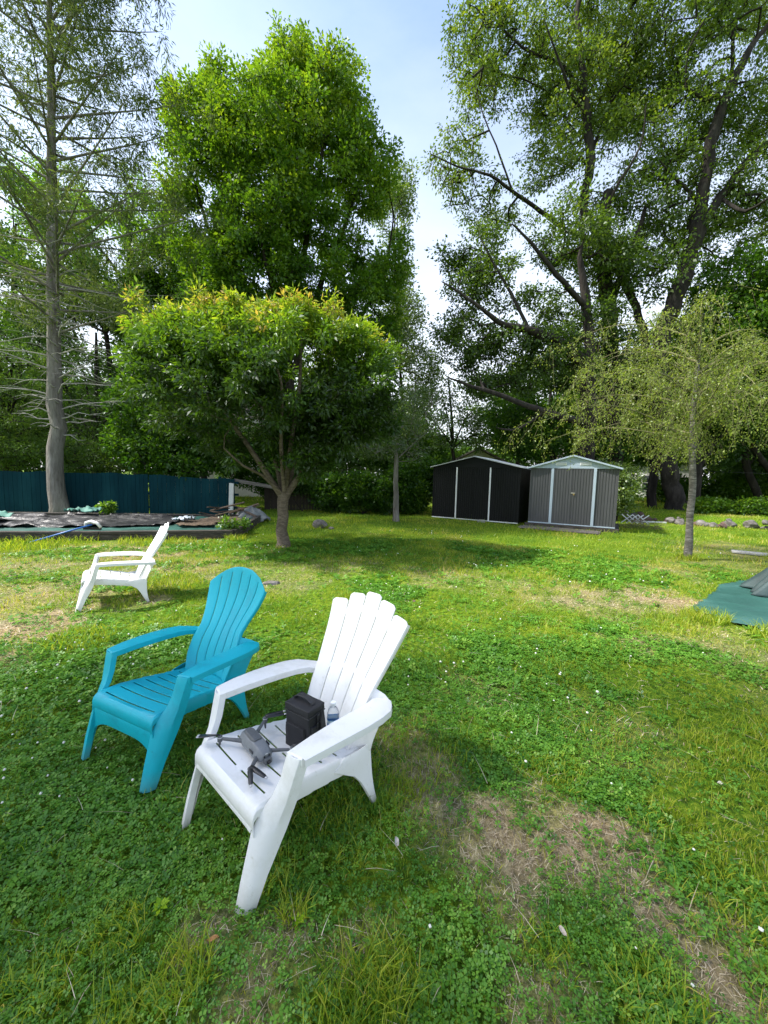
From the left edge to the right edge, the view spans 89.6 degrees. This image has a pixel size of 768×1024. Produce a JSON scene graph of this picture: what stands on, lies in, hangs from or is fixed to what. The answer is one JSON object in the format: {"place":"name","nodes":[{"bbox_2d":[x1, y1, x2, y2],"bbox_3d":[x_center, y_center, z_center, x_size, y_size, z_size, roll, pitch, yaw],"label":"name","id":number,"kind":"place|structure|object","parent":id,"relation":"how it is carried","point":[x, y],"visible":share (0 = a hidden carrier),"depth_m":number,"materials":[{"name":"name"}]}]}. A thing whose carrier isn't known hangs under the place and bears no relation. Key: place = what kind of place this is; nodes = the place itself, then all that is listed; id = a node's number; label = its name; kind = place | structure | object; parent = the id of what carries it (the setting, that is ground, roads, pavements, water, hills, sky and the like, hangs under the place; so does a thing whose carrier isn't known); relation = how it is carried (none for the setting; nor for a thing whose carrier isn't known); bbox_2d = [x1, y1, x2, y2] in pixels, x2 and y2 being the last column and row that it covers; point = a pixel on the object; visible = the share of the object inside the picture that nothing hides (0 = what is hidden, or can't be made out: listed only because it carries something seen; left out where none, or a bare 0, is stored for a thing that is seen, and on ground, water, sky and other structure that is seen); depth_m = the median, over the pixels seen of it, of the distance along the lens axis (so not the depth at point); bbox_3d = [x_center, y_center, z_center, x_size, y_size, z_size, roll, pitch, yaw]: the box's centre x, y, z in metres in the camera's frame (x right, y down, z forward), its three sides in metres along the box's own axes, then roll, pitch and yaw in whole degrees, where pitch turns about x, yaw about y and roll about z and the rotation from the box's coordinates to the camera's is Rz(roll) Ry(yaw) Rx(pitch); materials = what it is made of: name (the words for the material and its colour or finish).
{"place":"outdoors","nodes":[
{"label":"outdoors","id":0,"kind":"place"},
{"bbox_2d":[0,470,767,1023],"bbox_3d":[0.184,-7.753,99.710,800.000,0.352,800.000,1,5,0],"label":"lawn","id":1,"kind":"structure","parent":0,"point":[694,802],"depth_m":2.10,"materials":[{"name":"plant"}]},
{"bbox_2d":[0,162,70,471],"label":"deciduous tree","id":2,"kind":"object","parent":1,"relation":"on","point":[13,214],"visible":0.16,"depth_m":21.52,"materials":[{"name":"green plant"}]},
{"bbox_2d":[0,335,136,473],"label":"hemlock","id":3,"kind":"object","parent":1,"relation":"on","point":[10,433],"visible":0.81,"depth_m":15.52,"materials":[{"name":"plant"}]},
{"bbox_2d":[0,471,149,512],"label":"board fence","id":4,"kind":"object","parent":1,"relation":"on","point":[27,492],"visible":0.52,"depth_m":13.83,"materials":[{"name":"teal paint"}]},
{"bbox_2d":[1,319,153,472],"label":"deciduous tree","id":5,"kind":"object","parent":1,"relation":"on","point":[101,345],"visible":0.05,"depth_m":25.50,"materials":[{"name":"green plant"}]},
{"bbox_2d":[0,243,155,470],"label":"deciduous tree","id":6,"kind":"object","parent":1,"relation":"on","point":[31,261],"visible":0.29,"depth_m":19.14,"materials":[{"name":"green plant"}]},
{"bbox_2d":[0,318,172,472],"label":"pine tree","id":7,"kind":"object","parent":1,"relation":"on","point":[93,431],"visible":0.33,"depth_m":18.63,"materials":[{"name":"green plant"}]},
{"bbox_2d":[1,145,188,474],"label":"deciduous tree","id":8,"kind":"object","parent":1,"relation":"on","point":[141,224],"visible":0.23,"depth_m":20.84,"materials":[{"name":"green plant"}]},
{"bbox_2d":[0,0,227,512],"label":"conifer","id":9,"kind":"object","parent":1,"relation":"on","point":[51,199],"visible":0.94,"depth_m":12.50,"materials":[{"name":"green plant"}]},
{"bbox_2d":[75,522,168,611],"bbox_3d":[-3.288,0.633,4.908,1.004,0.960,0.802,-2,7,-36],"label":"adirondack chair","id":10,"kind":"object","parent":1,"relation":"on","point":[91,578],"visible":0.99,"depth_m":4.82,"materials":[{"name":"white plastic"}]},
{"bbox_2d":[0,512,260,541],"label":"garden bed","id":11,"kind":"object","parent":1,"relation":"on","point":[175,534],"visible":0.54,"depth_m":9.07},
{"bbox_2d":[30,520,101,542],"bbox_3d":[-7.144,0.418,8.758,1.296,0.460,0.348,-2,6,-29],"label":"pool brush","id":12,"kind":"object","parent":11,"relation":"on","point":[86,527],"visible":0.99,"depth_m":8.90,"materials":[{"name":"blue plastic"}]},
{"bbox_2d":[94,500,118,514],"bbox_3d":[-9.016,-0.048,12.549,0.679,0.730,0.620,1,5,0],"label":"shrub","id":13,"kind":"object","parent":11,"relation":"on","point":[106,507],"visible":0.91,"depth_m":12.49,"materials":[{"name":"green plant"}]},
{"bbox_2d":[0,516,252,530],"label":"green pool cover","id":14,"kind":"object","parent":11,"relation":"on","point":[173,526],"visible":0.15,"depth_m":9.78,"materials":[{"name":"plastic"}]},
{"bbox_2d":[0,512,194,526],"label":"black plastic sheet","id":15,"kind":"object","parent":14,"relation":"on","point":[46,520],"visible":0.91,"depth_m":10.66,"materials":[{"name":"black plastic"}]},
{"bbox_2d":[0,510,13,516],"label":"green cloth","id":16,"kind":"object","parent":15,"relation":"on","point":[4,513],"visible":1,"depth_m":10.05,"materials":[{"name":"green fabric"}]},
{"bbox_2d":[63,506,101,512],"bbox_3d":[-9.127,-0.077,11.788,0.753,0.218,0.655,1,5,0],"label":"green cloth","id":17,"kind":"object","parent":15,"relation":"on","point":[88,509],"visible":1,"depth_m":11.73,"materials":[{"name":"green fabric"}]},
{"bbox_2d":[171,515,195,519],"bbox_3d":[-5.544,0.151,10.693,0.524,0.132,0.443,1,5,0],"label":"pale bag","id":18,"kind":"object","parent":15,"relation":"on","point":[184,517],"visible":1,"depth_m":10.60,"materials":[{"name":"white plastic"}]},
{"bbox_2d":[176,516,241,525],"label":"leaf litter","id":19,"kind":"object","parent":14,"relation":"on","point":[211,520],"visible":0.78,"depth_m":10.85,"materials":[{"name":"plant"}]},
{"bbox_2d":[237,507,256,516],"bbox_3d":[-4.581,0.002,12.930,1.064,0.030,0.096,19,22,36],"label":"broken board","id":20,"kind":"object","parent":11,"relation":"on","point":[251,514],"visible":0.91,"depth_m":12.83,"materials":[{"name":"brown wood"}]},
{"bbox_2d":[215,508,244,515],"bbox_3d":[-5.056,-0.032,12.919,0.130,0.030,1.130,-11,5,45],"label":"broken board","id":21,"kind":"object","parent":20,"relation":"on","point":[229,511],"visible":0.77,"depth_m":12.79,"materials":[{"name":"wood"}]},
{"bbox_2d":[107,224,207,478],"bbox_3d":[-12.440,-8.651,23.056,6.646,15.945,6.861,1,5,0],"label":"deciduous tree","id":22,"kind":"object","parent":1,"relation":"on","point":[171,285],"visible":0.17,"depth_m":21.11,"materials":[{"name":"green plant"}]},
{"bbox_2d":[152,897,169,915],"bbox_3d":[-0.833,1.471,1.443,0.057,0.014,0.066,0,5,-12],"label":"weed","id":23,"kind":"object","parent":1,"relation":"on","point":[164,901],"visible":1,"depth_m":1.45,"materials":[{"name":"green plant"}]},
{"bbox_2d":[81,567,266,793],"bbox_3d":[-1.256,0.915,2.477,0.802,0.945,0.979,4,6,25],"label":"adirondack chair","id":24,"kind":"object","parent":1,"relation":"on","point":[225,651],"visible":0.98,"depth_m":2.35,"materials":[{"name":"teal plastic"}]},
{"bbox_2d":[96,351,259,505],"bbox_3d":[-8.289,-3.404,16.104,6.379,7.094,4.643,1,5,0],"label":"maple tree","id":25,"kind":"object","parent":1,"relation":"on","point":[137,449],"visible":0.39,"depth_m":14.85,"materials":[{"name":"green plant"}]},
{"bbox_2d":[149,475,238,514],"bbox_3d":[-7.098,-0.625,14.545,3.132,1.496,0.128,0,5,-10],"label":"board fence","id":26,"kind":"object","parent":1,"relation":"on","point":[175,495],"visible":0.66,"depth_m":14.44,"materials":[{"name":"teal paint"}]},
{"bbox_2d":[235,479,272,488],"bbox_3d":[-4.697,-1.033,14.879,2.100,0.130,0.040,10,4,-6],"label":"leaning board","id":27,"kind":"object","parent":26,"relation":"attached to","point":[253,483],"visible":0.56,"depth_m":14.83,"materials":[{"name":"grey wood"}]},
{"bbox_2d":[206,934,218,941],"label":"fallen leaf","id":28,"kind":"object","parent":1,"relation":"on","point":[213,937],"visible":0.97,"depth_m":1.35,"materials":[{"name":"orange plant"}]},
{"bbox_2d":[166,408,272,496],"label":"house","id":29,"kind":"structure","parent":1,"relation":"on","point":[243,492],"depth_m":26.46,"materials":[{"name":"beige"}]},
{"bbox_2d":[228,483,233,514],"bbox_3d":[-5.719,-0.458,14.486,0.160,1.240,0.100,2,5,-10],"label":"white post","id":30,"kind":"object","parent":1,"relation":"on","point":[231,493],"visible":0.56,"depth_m":14.43,"materials":[{"name":"paint"}]},
{"bbox_2d":[215,515,252,530],"bbox_3d":[-3.865,0.337,10.113,0.611,0.658,1.284,2,5,12],"label":"shrub","id":31,"kind":"object","parent":1,"relation":"on","point":[232,524],"visible":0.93,"depth_m":9.81,"materials":[{"name":"green plant"}]},
{"bbox_2d":[235,506,270,521],"bbox_3d":[-4.553,0.063,13.273,1.240,0.556,1.100,1,5,0],"label":"grey tarp","id":32,"kind":"object","parent":1,"relation":"on","point":[253,510],"visible":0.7,"depth_m":13.06,"materials":[{"name":"grey plastic"}]},
{"bbox_2d":[102,273,408,548],"bbox_3d":[-2.534,-1.846,8.431,5.596,5.494,5.422,-3,7,-39],"label":"cherry tree","id":33,"kind":"object","parent":1,"relation":"on","point":[233,357],"visible":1,"depth_m":7.46,"materials":[{"name":"green plant"}]},
{"bbox_2d":[263,580,279,584],"bbox_3d":[-1.670,1.053,5.753,0.232,0.066,0.168,2,5,5],"label":"stone","id":34,"kind":"object","parent":1,"relation":"on","point":[271,582],"visible":0.9,"depth_m":5.70,"materials":[{"name":"grey stone"}]},
{"bbox_2d":[214,423,342,499],"bbox_3d":[-5.026,-2.162,18.167,6.134,4.090,1.682,1,5,0],"label":"shrub","id":35,"kind":"object","parent":1,"relation":"on","point":[249,475],"visible":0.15,"depth_m":17.95,"materials":[{"name":"green plant"}]},
{"bbox_2d":[145,8,415,504],"bbox_3d":[-4.716,-11.028,18.084,12.560,22.510,8.106,1,5,0],"label":"maple tree","id":36,"kind":"object","parent":1,"relation":"on","point":[275,113],"visible":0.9,"depth_m":16.50,"materials":[{"name":"green plant"}]},
{"bbox_2d":[189,348,397,474],"bbox_3d":[-6.439,-6.511,25.904,15.029,11.365,8.116,1,5,0],"label":"deciduous tree","id":37,"kind":"object","parent":1,"relation":"on","point":[360,463],"visible":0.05,"depth_m":24.78,"materials":[{"name":"green plant"}]},
{"bbox_2d":[256,461,331,510],"bbox_3d":[-3.821,-1.127,17.033,3.552,2.299,1.464,1,5,0],"label":"shrub","id":38,"kind":"object","parent":1,"relation":"on","point":[300,489],"visible":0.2,"depth_m":16.84,"materials":[{"name":"green plant"}]},
{"bbox_2d":[181,592,409,914],"bbox_3d":[-0.396,0.977,1.942,0.802,0.960,1.004,6,7,42],"label":"adirondack chair","id":39,"kind":"object","parent":1,"relation":"on","point":[362,641],"visible":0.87,"depth_m":1.85,"materials":[{"name":"white plastic"}]},
{"bbox_2d":[196,710,300,786],"bbox_3d":[-0.583,1.081,1.800,0.443,0.100,0.413,9,9,44],"label":"drone","id":40,"kind":"object","parent":39,"relation":"on","point":[254,743],"visible":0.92,"depth_m":1.77,"materials":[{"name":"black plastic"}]},
{"bbox_2d":[284,691,325,745],"bbox_3d":[-0.381,1.035,1.910,0.214,0.249,0.134,5,6,34],"label":"camera bag","id":41,"kind":"object","parent":39,"relation":"on","point":[305,716],"visible":0.77,"depth_m":1.88,"materials":[{"name":"fabric"}]},
{"bbox_2d":[327,700,338,724],"bbox_3d":[-0.263,1.068,2.000,0.064,0.182,0.064,-1,6,-20],"label":"water bottle","id":42,"kind":"object","parent":39,"relation":"on","point":[333,713],"visible":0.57,"depth_m":1.98,"materials":[{"name":"clear plastic"}]},
{"bbox_2d":[291,912,304,925],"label":"weed","id":43,"kind":"object","parent":1,"relation":"on","point":[299,918],"visible":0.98,"depth_m":1.42,"materials":[{"name":"green plant"}]},
{"bbox_2d":[312,519,327,527],"bbox_3d":[-1.988,0.388,12.047,0.499,0.333,0.582,2,5,3],"label":"boulder","id":44,"kind":"object","parent":1,"relation":"on","point":[320,523],"visible":0.86,"depth_m":11.82,"materials":[{"name":"stone"}]},
{"bbox_2d":[264,481,404,511],"bbox_3d":[-2.038,-0.783,17.648,6.699,1.476,0.128,1,5,-3],"label":"old fence","id":45,"kind":"object","parent":1,"relation":"on","point":[270,503],"visible":0.14,"depth_m":17.49,"materials":[{"name":"wood"}]},
{"bbox_2d":[306,463,418,514],"bbox_3d":[-0.897,-1.017,16.684,5.072,2.312,2.219,1,5,0],"label":"shrub","id":46,"kind":"object","parent":1,"relation":"on","point":[356,491],"visible":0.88,"depth_m":16.25,"materials":[{"name":"green plant"}]},
{"bbox_2d":[0,363,762,485],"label":"wood","id":47,"kind":"object","parent":1,"relation":"on","point":[505,458],"visible":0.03,"depth_m":40.49,"materials":[{"name":"green plant"}]},
{"bbox_2d":[0,529,763,986],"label":"clover blossoms","id":48,"kind":"object","parent":1,"relation":"on","point":[408,659],"visible":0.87,"depth_m":2.83,"materials":[{"name":"white plant"}]},
{"bbox_2d":[0,537,767,1023],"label":"clover","id":49,"kind":"object","parent":1,"relation":"on","point":[102,791],"visible":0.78,"depth_m":1.83,"materials":[{"name":"green plant"}]},
{"bbox_2d":[0,544,767,1023],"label":"dry thatch","id":50,"kind":"object","parent":1,"relation":"on","point":[8,624],"visible":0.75,"depth_m":1.73,"materials":[{"name":"plant"}]},
{"bbox_2d":[395,837,398,846],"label":"fallen leaf","id":51,"kind":"object","parent":1,"relation":"on","point":[397,841],"visible":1,"depth_m":1.72,"materials":[{"name":"white plant"}]},
{"bbox_2d":[345,383,451,521],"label":"young tree","id":52,"kind":"object","parent":1,"relation":"on","point":[419,412],"visible":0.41,"depth_m":13.61,"materials":[{"name":"green plant"}]},
{"bbox_2d":[368,156,449,459],"bbox_3d":[1.102,-10.857,23.682,5.799,20.828,6.141,1,5,0],"label":"deciduous tree","id":53,"kind":"object","parent":1,"relation":"on","point":[401,204],"visible":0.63,"depth_m":22.67,"materials":[{"name":"green plant"}]},
{"bbox_2d":[367,398,461,473],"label":"deciduous tree","id":54,"kind":"object","parent":1,"relation":"on","point":[444,452],"visible":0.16,"depth_m":26.28,"materials":[{"name":"green plant"}]},
{"bbox_2d":[387,454,442,514],"bbox_3d":[1.493,-1.249,17.083,2.988,2.892,2.161,-1,6,-23],"label":"shrub","id":55,"kind":"object","parent":1,"relation":"on","point":[423,481],"visible":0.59,"depth_m":16.69,"materials":[{"name":"green plant"}]},
{"bbox_2d":[389,375,520,460],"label":"deciduous tree","id":56,"kind":"object","parent":1,"relation":"on","point":[470,426],"visible":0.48,"depth_m":24.07,"materials":[{"name":"green plant"}]},
{"bbox_2d":[449,447,506,461],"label":"house","id":57,"kind":"structure","parent":1,"relation":"on","point":[486,454],"depth_m":27.74,"materials":[{"name":"beige"}]},
{"bbox_2d":[430,456,530,523],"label":"garden shed","id":58,"kind":"structure","parent":1,"relation":"on","point":[481,488],"depth_m":14.73,"materials":[{"name":"black paint"}]},
{"bbox_2d":[456,468,473,518],"bbox_3d":[3.131,-0.717,15.007,0.611,1.992,0.020,5,6,32],"label":"door","id":59,"kind":"structure","parent":58,"relation":"in","point":[465,475],"depth_m":15.00,"materials":[{"name":"black paint"}]},
{"bbox_2d":[471,468,489,519],"bbox_3d":[3.656,-0.675,14.680,0.611,1.992,0.020,5,6,32],"label":"door","id":60,"kind":"structure","parent":58,"relation":"in","point":[480,475],"depth_m":14.68,"materials":[{"name":"black paint"}]},
{"bbox_2d":[425,179,664,459],"bbox_3d":[7.875,-6.947,17.943,12.313,14.786,4.842,0,6,-17],"label":"oak tree","id":61,"kind":"object","parent":1,"relation":"on","point":[533,338],"visible":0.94,"depth_m":16.63,"materials":[{"name":"green plant"}]},
{"bbox_2d":[418,0,690,508],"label":"oak tree","id":62,"kind":"object","parent":1,"relation":"on","point":[583,59],"visible":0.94,"depth_m":18.76,"materials":[{"name":"green plant"}]},
{"bbox_2d":[463,349,645,464],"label":"deciduous tree","id":63,"kind":"object","parent":1,"relation":"on","point":[544,394],"visible":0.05,"depth_m":27.46,"materials":[{"name":"green plant"}]},
{"bbox_2d":[559,925,566,935],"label":"fallen leaf","id":64,"kind":"object","parent":1,"relation":"on","point":[562,930],"visible":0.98,"depth_m":1.39,"materials":[{"name":"beige plant"}]},
{"bbox_2d":[478,360,652,463],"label":"deciduous tree","id":65,"kind":"object","parent":1,"relation":"on","point":[508,410],"visible":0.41,"depth_m":20.21,"materials":[{"name":"green plant"}]},
{"bbox_2d":[524,522,618,532],"bbox_3d":[6.761,0.468,13.925,2.881,0.150,2.220,4,6,30],"label":"shed foundation","id":66,"kind":"object","parent":1,"relation":"on","point":[575,527],"visible":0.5,"depth_m":12.96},
{"bbox_2d":[527,455,623,528],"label":"garden shed","id":67,"kind":"structure","parent":66,"relation":"on","point":[582,491],"depth_m":12.89,"materials":[{"name":"grey paint"}]},
{"bbox_2d":[551,468,573,523],"bbox_3d":[6.031,-0.527,13.099,0.591,1.882,0.020,4,6,30],"label":"door","id":68,"kind":"structure","parent":67,"relation":"in","point":[563,477],"depth_m":13.09,"materials":[{"name":"grey paint"}]},
{"bbox_2d":[570,469,593,525],"bbox_3d":[6.518,-0.487,12.796,0.636,1.882,0.053,4,6,30],"label":"door","id":69,"kind":"structure","parent":67,"relation":"in","point":[582,490],"depth_m":12.79,"materials":[{"name":"grey paint"}]},
{"bbox_2d":[596,457,647,519],"bbox_3d":[9.758,-0.934,16.132,2.446,2.722,2.168,1,5,0],"label":"shrub","id":70,"kind":"object","parent":1,"relation":"on","point":[629,487],"visible":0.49,"depth_m":15.70,"materials":[{"name":"green plant"}]},
{"bbox_2d":[557,450,688,496],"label":"house","id":71,"kind":"structure","parent":1,"relation":"on","point":[659,476],"depth_m":32.42,"materials":[{"name":"white"}]},
{"bbox_2d":[641,475,659,490],"bbox_3d":[22.267,-2.436,32.351,1.260,1.360,0.065,4,6,30],"label":"window","id":72,"kind":"structure","parent":71,"relation":"in","point":[646,476],"depth_m":32.47,"materials":[{"name":"white"}]},
{"bbox_2d":[546,147,706,466],"bbox_3d":[11.662,-8.241,19.505,6.814,16.988,6.425,1,5,0],"label":"oak tree","id":73,"kind":"object","parent":1,"relation":"on","point":[604,284],"visible":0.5,"depth_m":18.36,"materials":[{"name":"green plant"}]},
{"bbox_2d":[494,281,767,556],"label":"weeping tree","id":74,"kind":"object","parent":1,"relation":"on","point":[711,376],"visible":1,"depth_m":7.92,"materials":[{"name":"green plant"}]},
{"bbox_2d":[621,514,648,523],"bbox_3d":[9.183,0.257,14.160,0.890,0.347,0.033,3,6,20],"label":"lattice panel","id":75,"kind":"object","parent":1,"relation":"on","point":[635,517],"visible":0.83,"depth_m":14.15,"materials":[{"name":"white wood"}]},
{"bbox_2d":[616,515,667,530],"bbox_3d":[9.064,0.438,13.690,1.592,0.725,1.558,1,5,0],"label":"brush heap","id":76,"kind":"object","parent":1,"relation":"on","point":[649,524],"visible":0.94,"depth_m":13.62,"materials":[{"name":"wood"}]},
{"bbox_2d":[598,357,711,501],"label":"deciduous tree","id":77,"kind":"object","parent":1,"relation":"on","point":[639,460],"visible":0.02,"depth_m":22.65,"materials":[{"name":"green plant"}]},
{"bbox_2d":[665,517,674,523],"bbox_3d":[11.648,0.359,15.711,0.410,0.307,0.380,-2,6,-33],"label":"stone","id":78,"kind":"object","parent":1,"relation":"on","point":[671,520],"visible":0.74,"depth_m":15.58,"materials":[{"name":"beige stone"}]},
{"bbox_2d":[674,518,683,524],"bbox_3d":[11.718,0.391,15.344,0.335,0.316,0.435,6,7,40],"label":"stone","id":79,"kind":"object","parent":1,"relation":"on","point":[679,521],"visible":0.88,"depth_m":15.21,"materials":[{"name":"grey stone"}]},
{"bbox_2d":[595,0,767,510],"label":"oak tree","id":80,"kind":"object","parent":1,"relation":"on","point":[709,132],"visible":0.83,"depth_m":18.15,"materials":[{"name":"green plant"}]},
{"bbox_2d":[619,309,755,475],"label":"deciduous tree","id":81,"kind":"object","parent":1,"relation":"on","point":[716,468],"depth_m":29.27,"materials":[{"name":"green plant"}]},
{"bbox_2d":[637,364,767,497],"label":"deciduous tree","id":82,"kind":"object","parent":1,"relation":"on","point":[699,472],"visible":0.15,"depth_m":20.17,"materials":[{"name":"green plant"}]},
{"bbox_2d":[696,520,708,526],"bbox_3d":[12.189,0.460,14.798,0.355,0.312,0.464,-2,6,-33],"label":"stone","id":83,"kind":"object","parent":1,"relation":"on","point":[701,523],"visible":0.76,"depth_m":14.71,"materials":[{"name":"grey stone"}]},
{"bbox_2d":[643,469,767,503],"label":"shrub","id":84,"kind":"object","parent":1,"relation":"on","point":[730,485],"visible":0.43,"depth_m":24.28,"materials":[{"name":"green plant"}]},
{"bbox_2d":[708,522,717,526],"bbox_3d":[12.382,0.499,14.610,0.292,0.244,0.350,0,6,-16],"label":"stone","id":85,"kind":"object","parent":1,"relation":"on","point":[712,524],"visible":0.76,"depth_m":14.51,"materials":[{"name":"grey stone"}]},
{"bbox_2d":[668,236,767,472],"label":"deciduous tree","id":86,"kind":"object","parent":1,"relation":"on","point":[758,274],"visible":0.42,"depth_m":18.15,"materials":[{"name":"green plant"}]},
{"bbox_2d":[677,397,767,501],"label":"deciduous tree","id":87,"kind":"object","parent":1,"relation":"on","point":[742,452],"visible":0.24,"depth_m":21.44,"materials":[{"name":"green plant"}]},
{"bbox_2d":[684,495,767,515],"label":"shrub","id":88,"kind":"object","parent":1,"relation":"on","point":[706,505],"visible":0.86,"depth_m":17.00,"materials":[{"name":"green plant"}]},
{"bbox_2d":[691,580,767,629],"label":"ground sheet","id":89,"kind":"object","parent":1,"relation":"on","point":[742,604],"visible":0.74,"depth_m":5.18,"materials":[{"name":"teal plastic"}]},
{"bbox_2d":[740,567,767,596],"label":"tent","id":90,"kind":"object","parent":89,"relation":"on","point":[757,583],"visible":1,"depth_m":5.79,"materials":[{"name":"grey fabric"}]},
{"bbox_2d":[724,521,736,526],"bbox_3d":[13.367,0.475,14.921,0.402,0.310,0.411,-1,6,-26],"label":"stone","id":91,"kind":"object","parent":1,"relation":"on","point":[730,523],"visible":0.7,"depth_m":14.79,"materials":[{"name":"grey stone"}]},
{"bbox_2d":[720,399,767,480],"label":"deciduous tree","id":92,"kind":"object","parent":1,"relation":"on","point":[756,469],"visible":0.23,"depth_m":22.98,"materials":[{"name":"green plant"}]},
{"bbox_2d":[731,550,766,556],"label":"pale slab","id":93,"kind":"structure","parent":1,"relation":"on","point":[746,552],"depth_m":9.10,"materials":[{"name":"concrete"}]},
{"bbox_2d":[743,520,759,528],"bbox_3d":[13.866,0.489,14.610,0.494,0.395,0.444,3,6,18],"label":"stone","id":94,"kind":"object","parent":1,"relation":"on","point":[753,524],"visible":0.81,"depth_m":14.47,"materials":[{"name":"grey stone"}]},
{"bbox_2d":[0,0,767,484],"label":"sky","id":95,"kind":"structure","parent":0,"point":[400,39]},
{"bbox_2d":[518,525,600,534],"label":"wooden platform","id":96,"kind":"structure","parent":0,"point":[569,530],"depth_m":12.49,"materials":[{"name":"grey wood"}]},
{"bbox_2d":[630,468,767,473],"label":"overhead wire","id":97,"kind":"object","parent":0,"point":[717,471],"visible":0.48,"depth_m":21.85,"materials":[{"name":"black plastic"}]},
{"label":"broken board","id":98,"kind":"object","parent":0,"visible":0},
{"bbox_2d":[228,503,258,513],"bbox_3d":[-4.850,-0.122,13.425,0.102,0.030,1.120,19,30,39],"label":"broken board","id":99,"kind":"object","parent":98,"relation":"on","point":[239,510],"visible":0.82,"depth_m":13.23,"materials":[{"name":"brown wood"}]},
{"label":"broken board","id":100,"kind":"object","parent":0,"visible":0},
{"bbox_2d":[209,501,244,511],"bbox_3d":[-5.241,-0.183,12.936,1.161,0.030,0.140,-14,18,-4],"label":"broken board","id":101,"kind":"object","parent":100,"relation":"on","point":[227,506],"visible":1,"depth_m":12.89,"materials":[{"name":"wood"}]}
]}

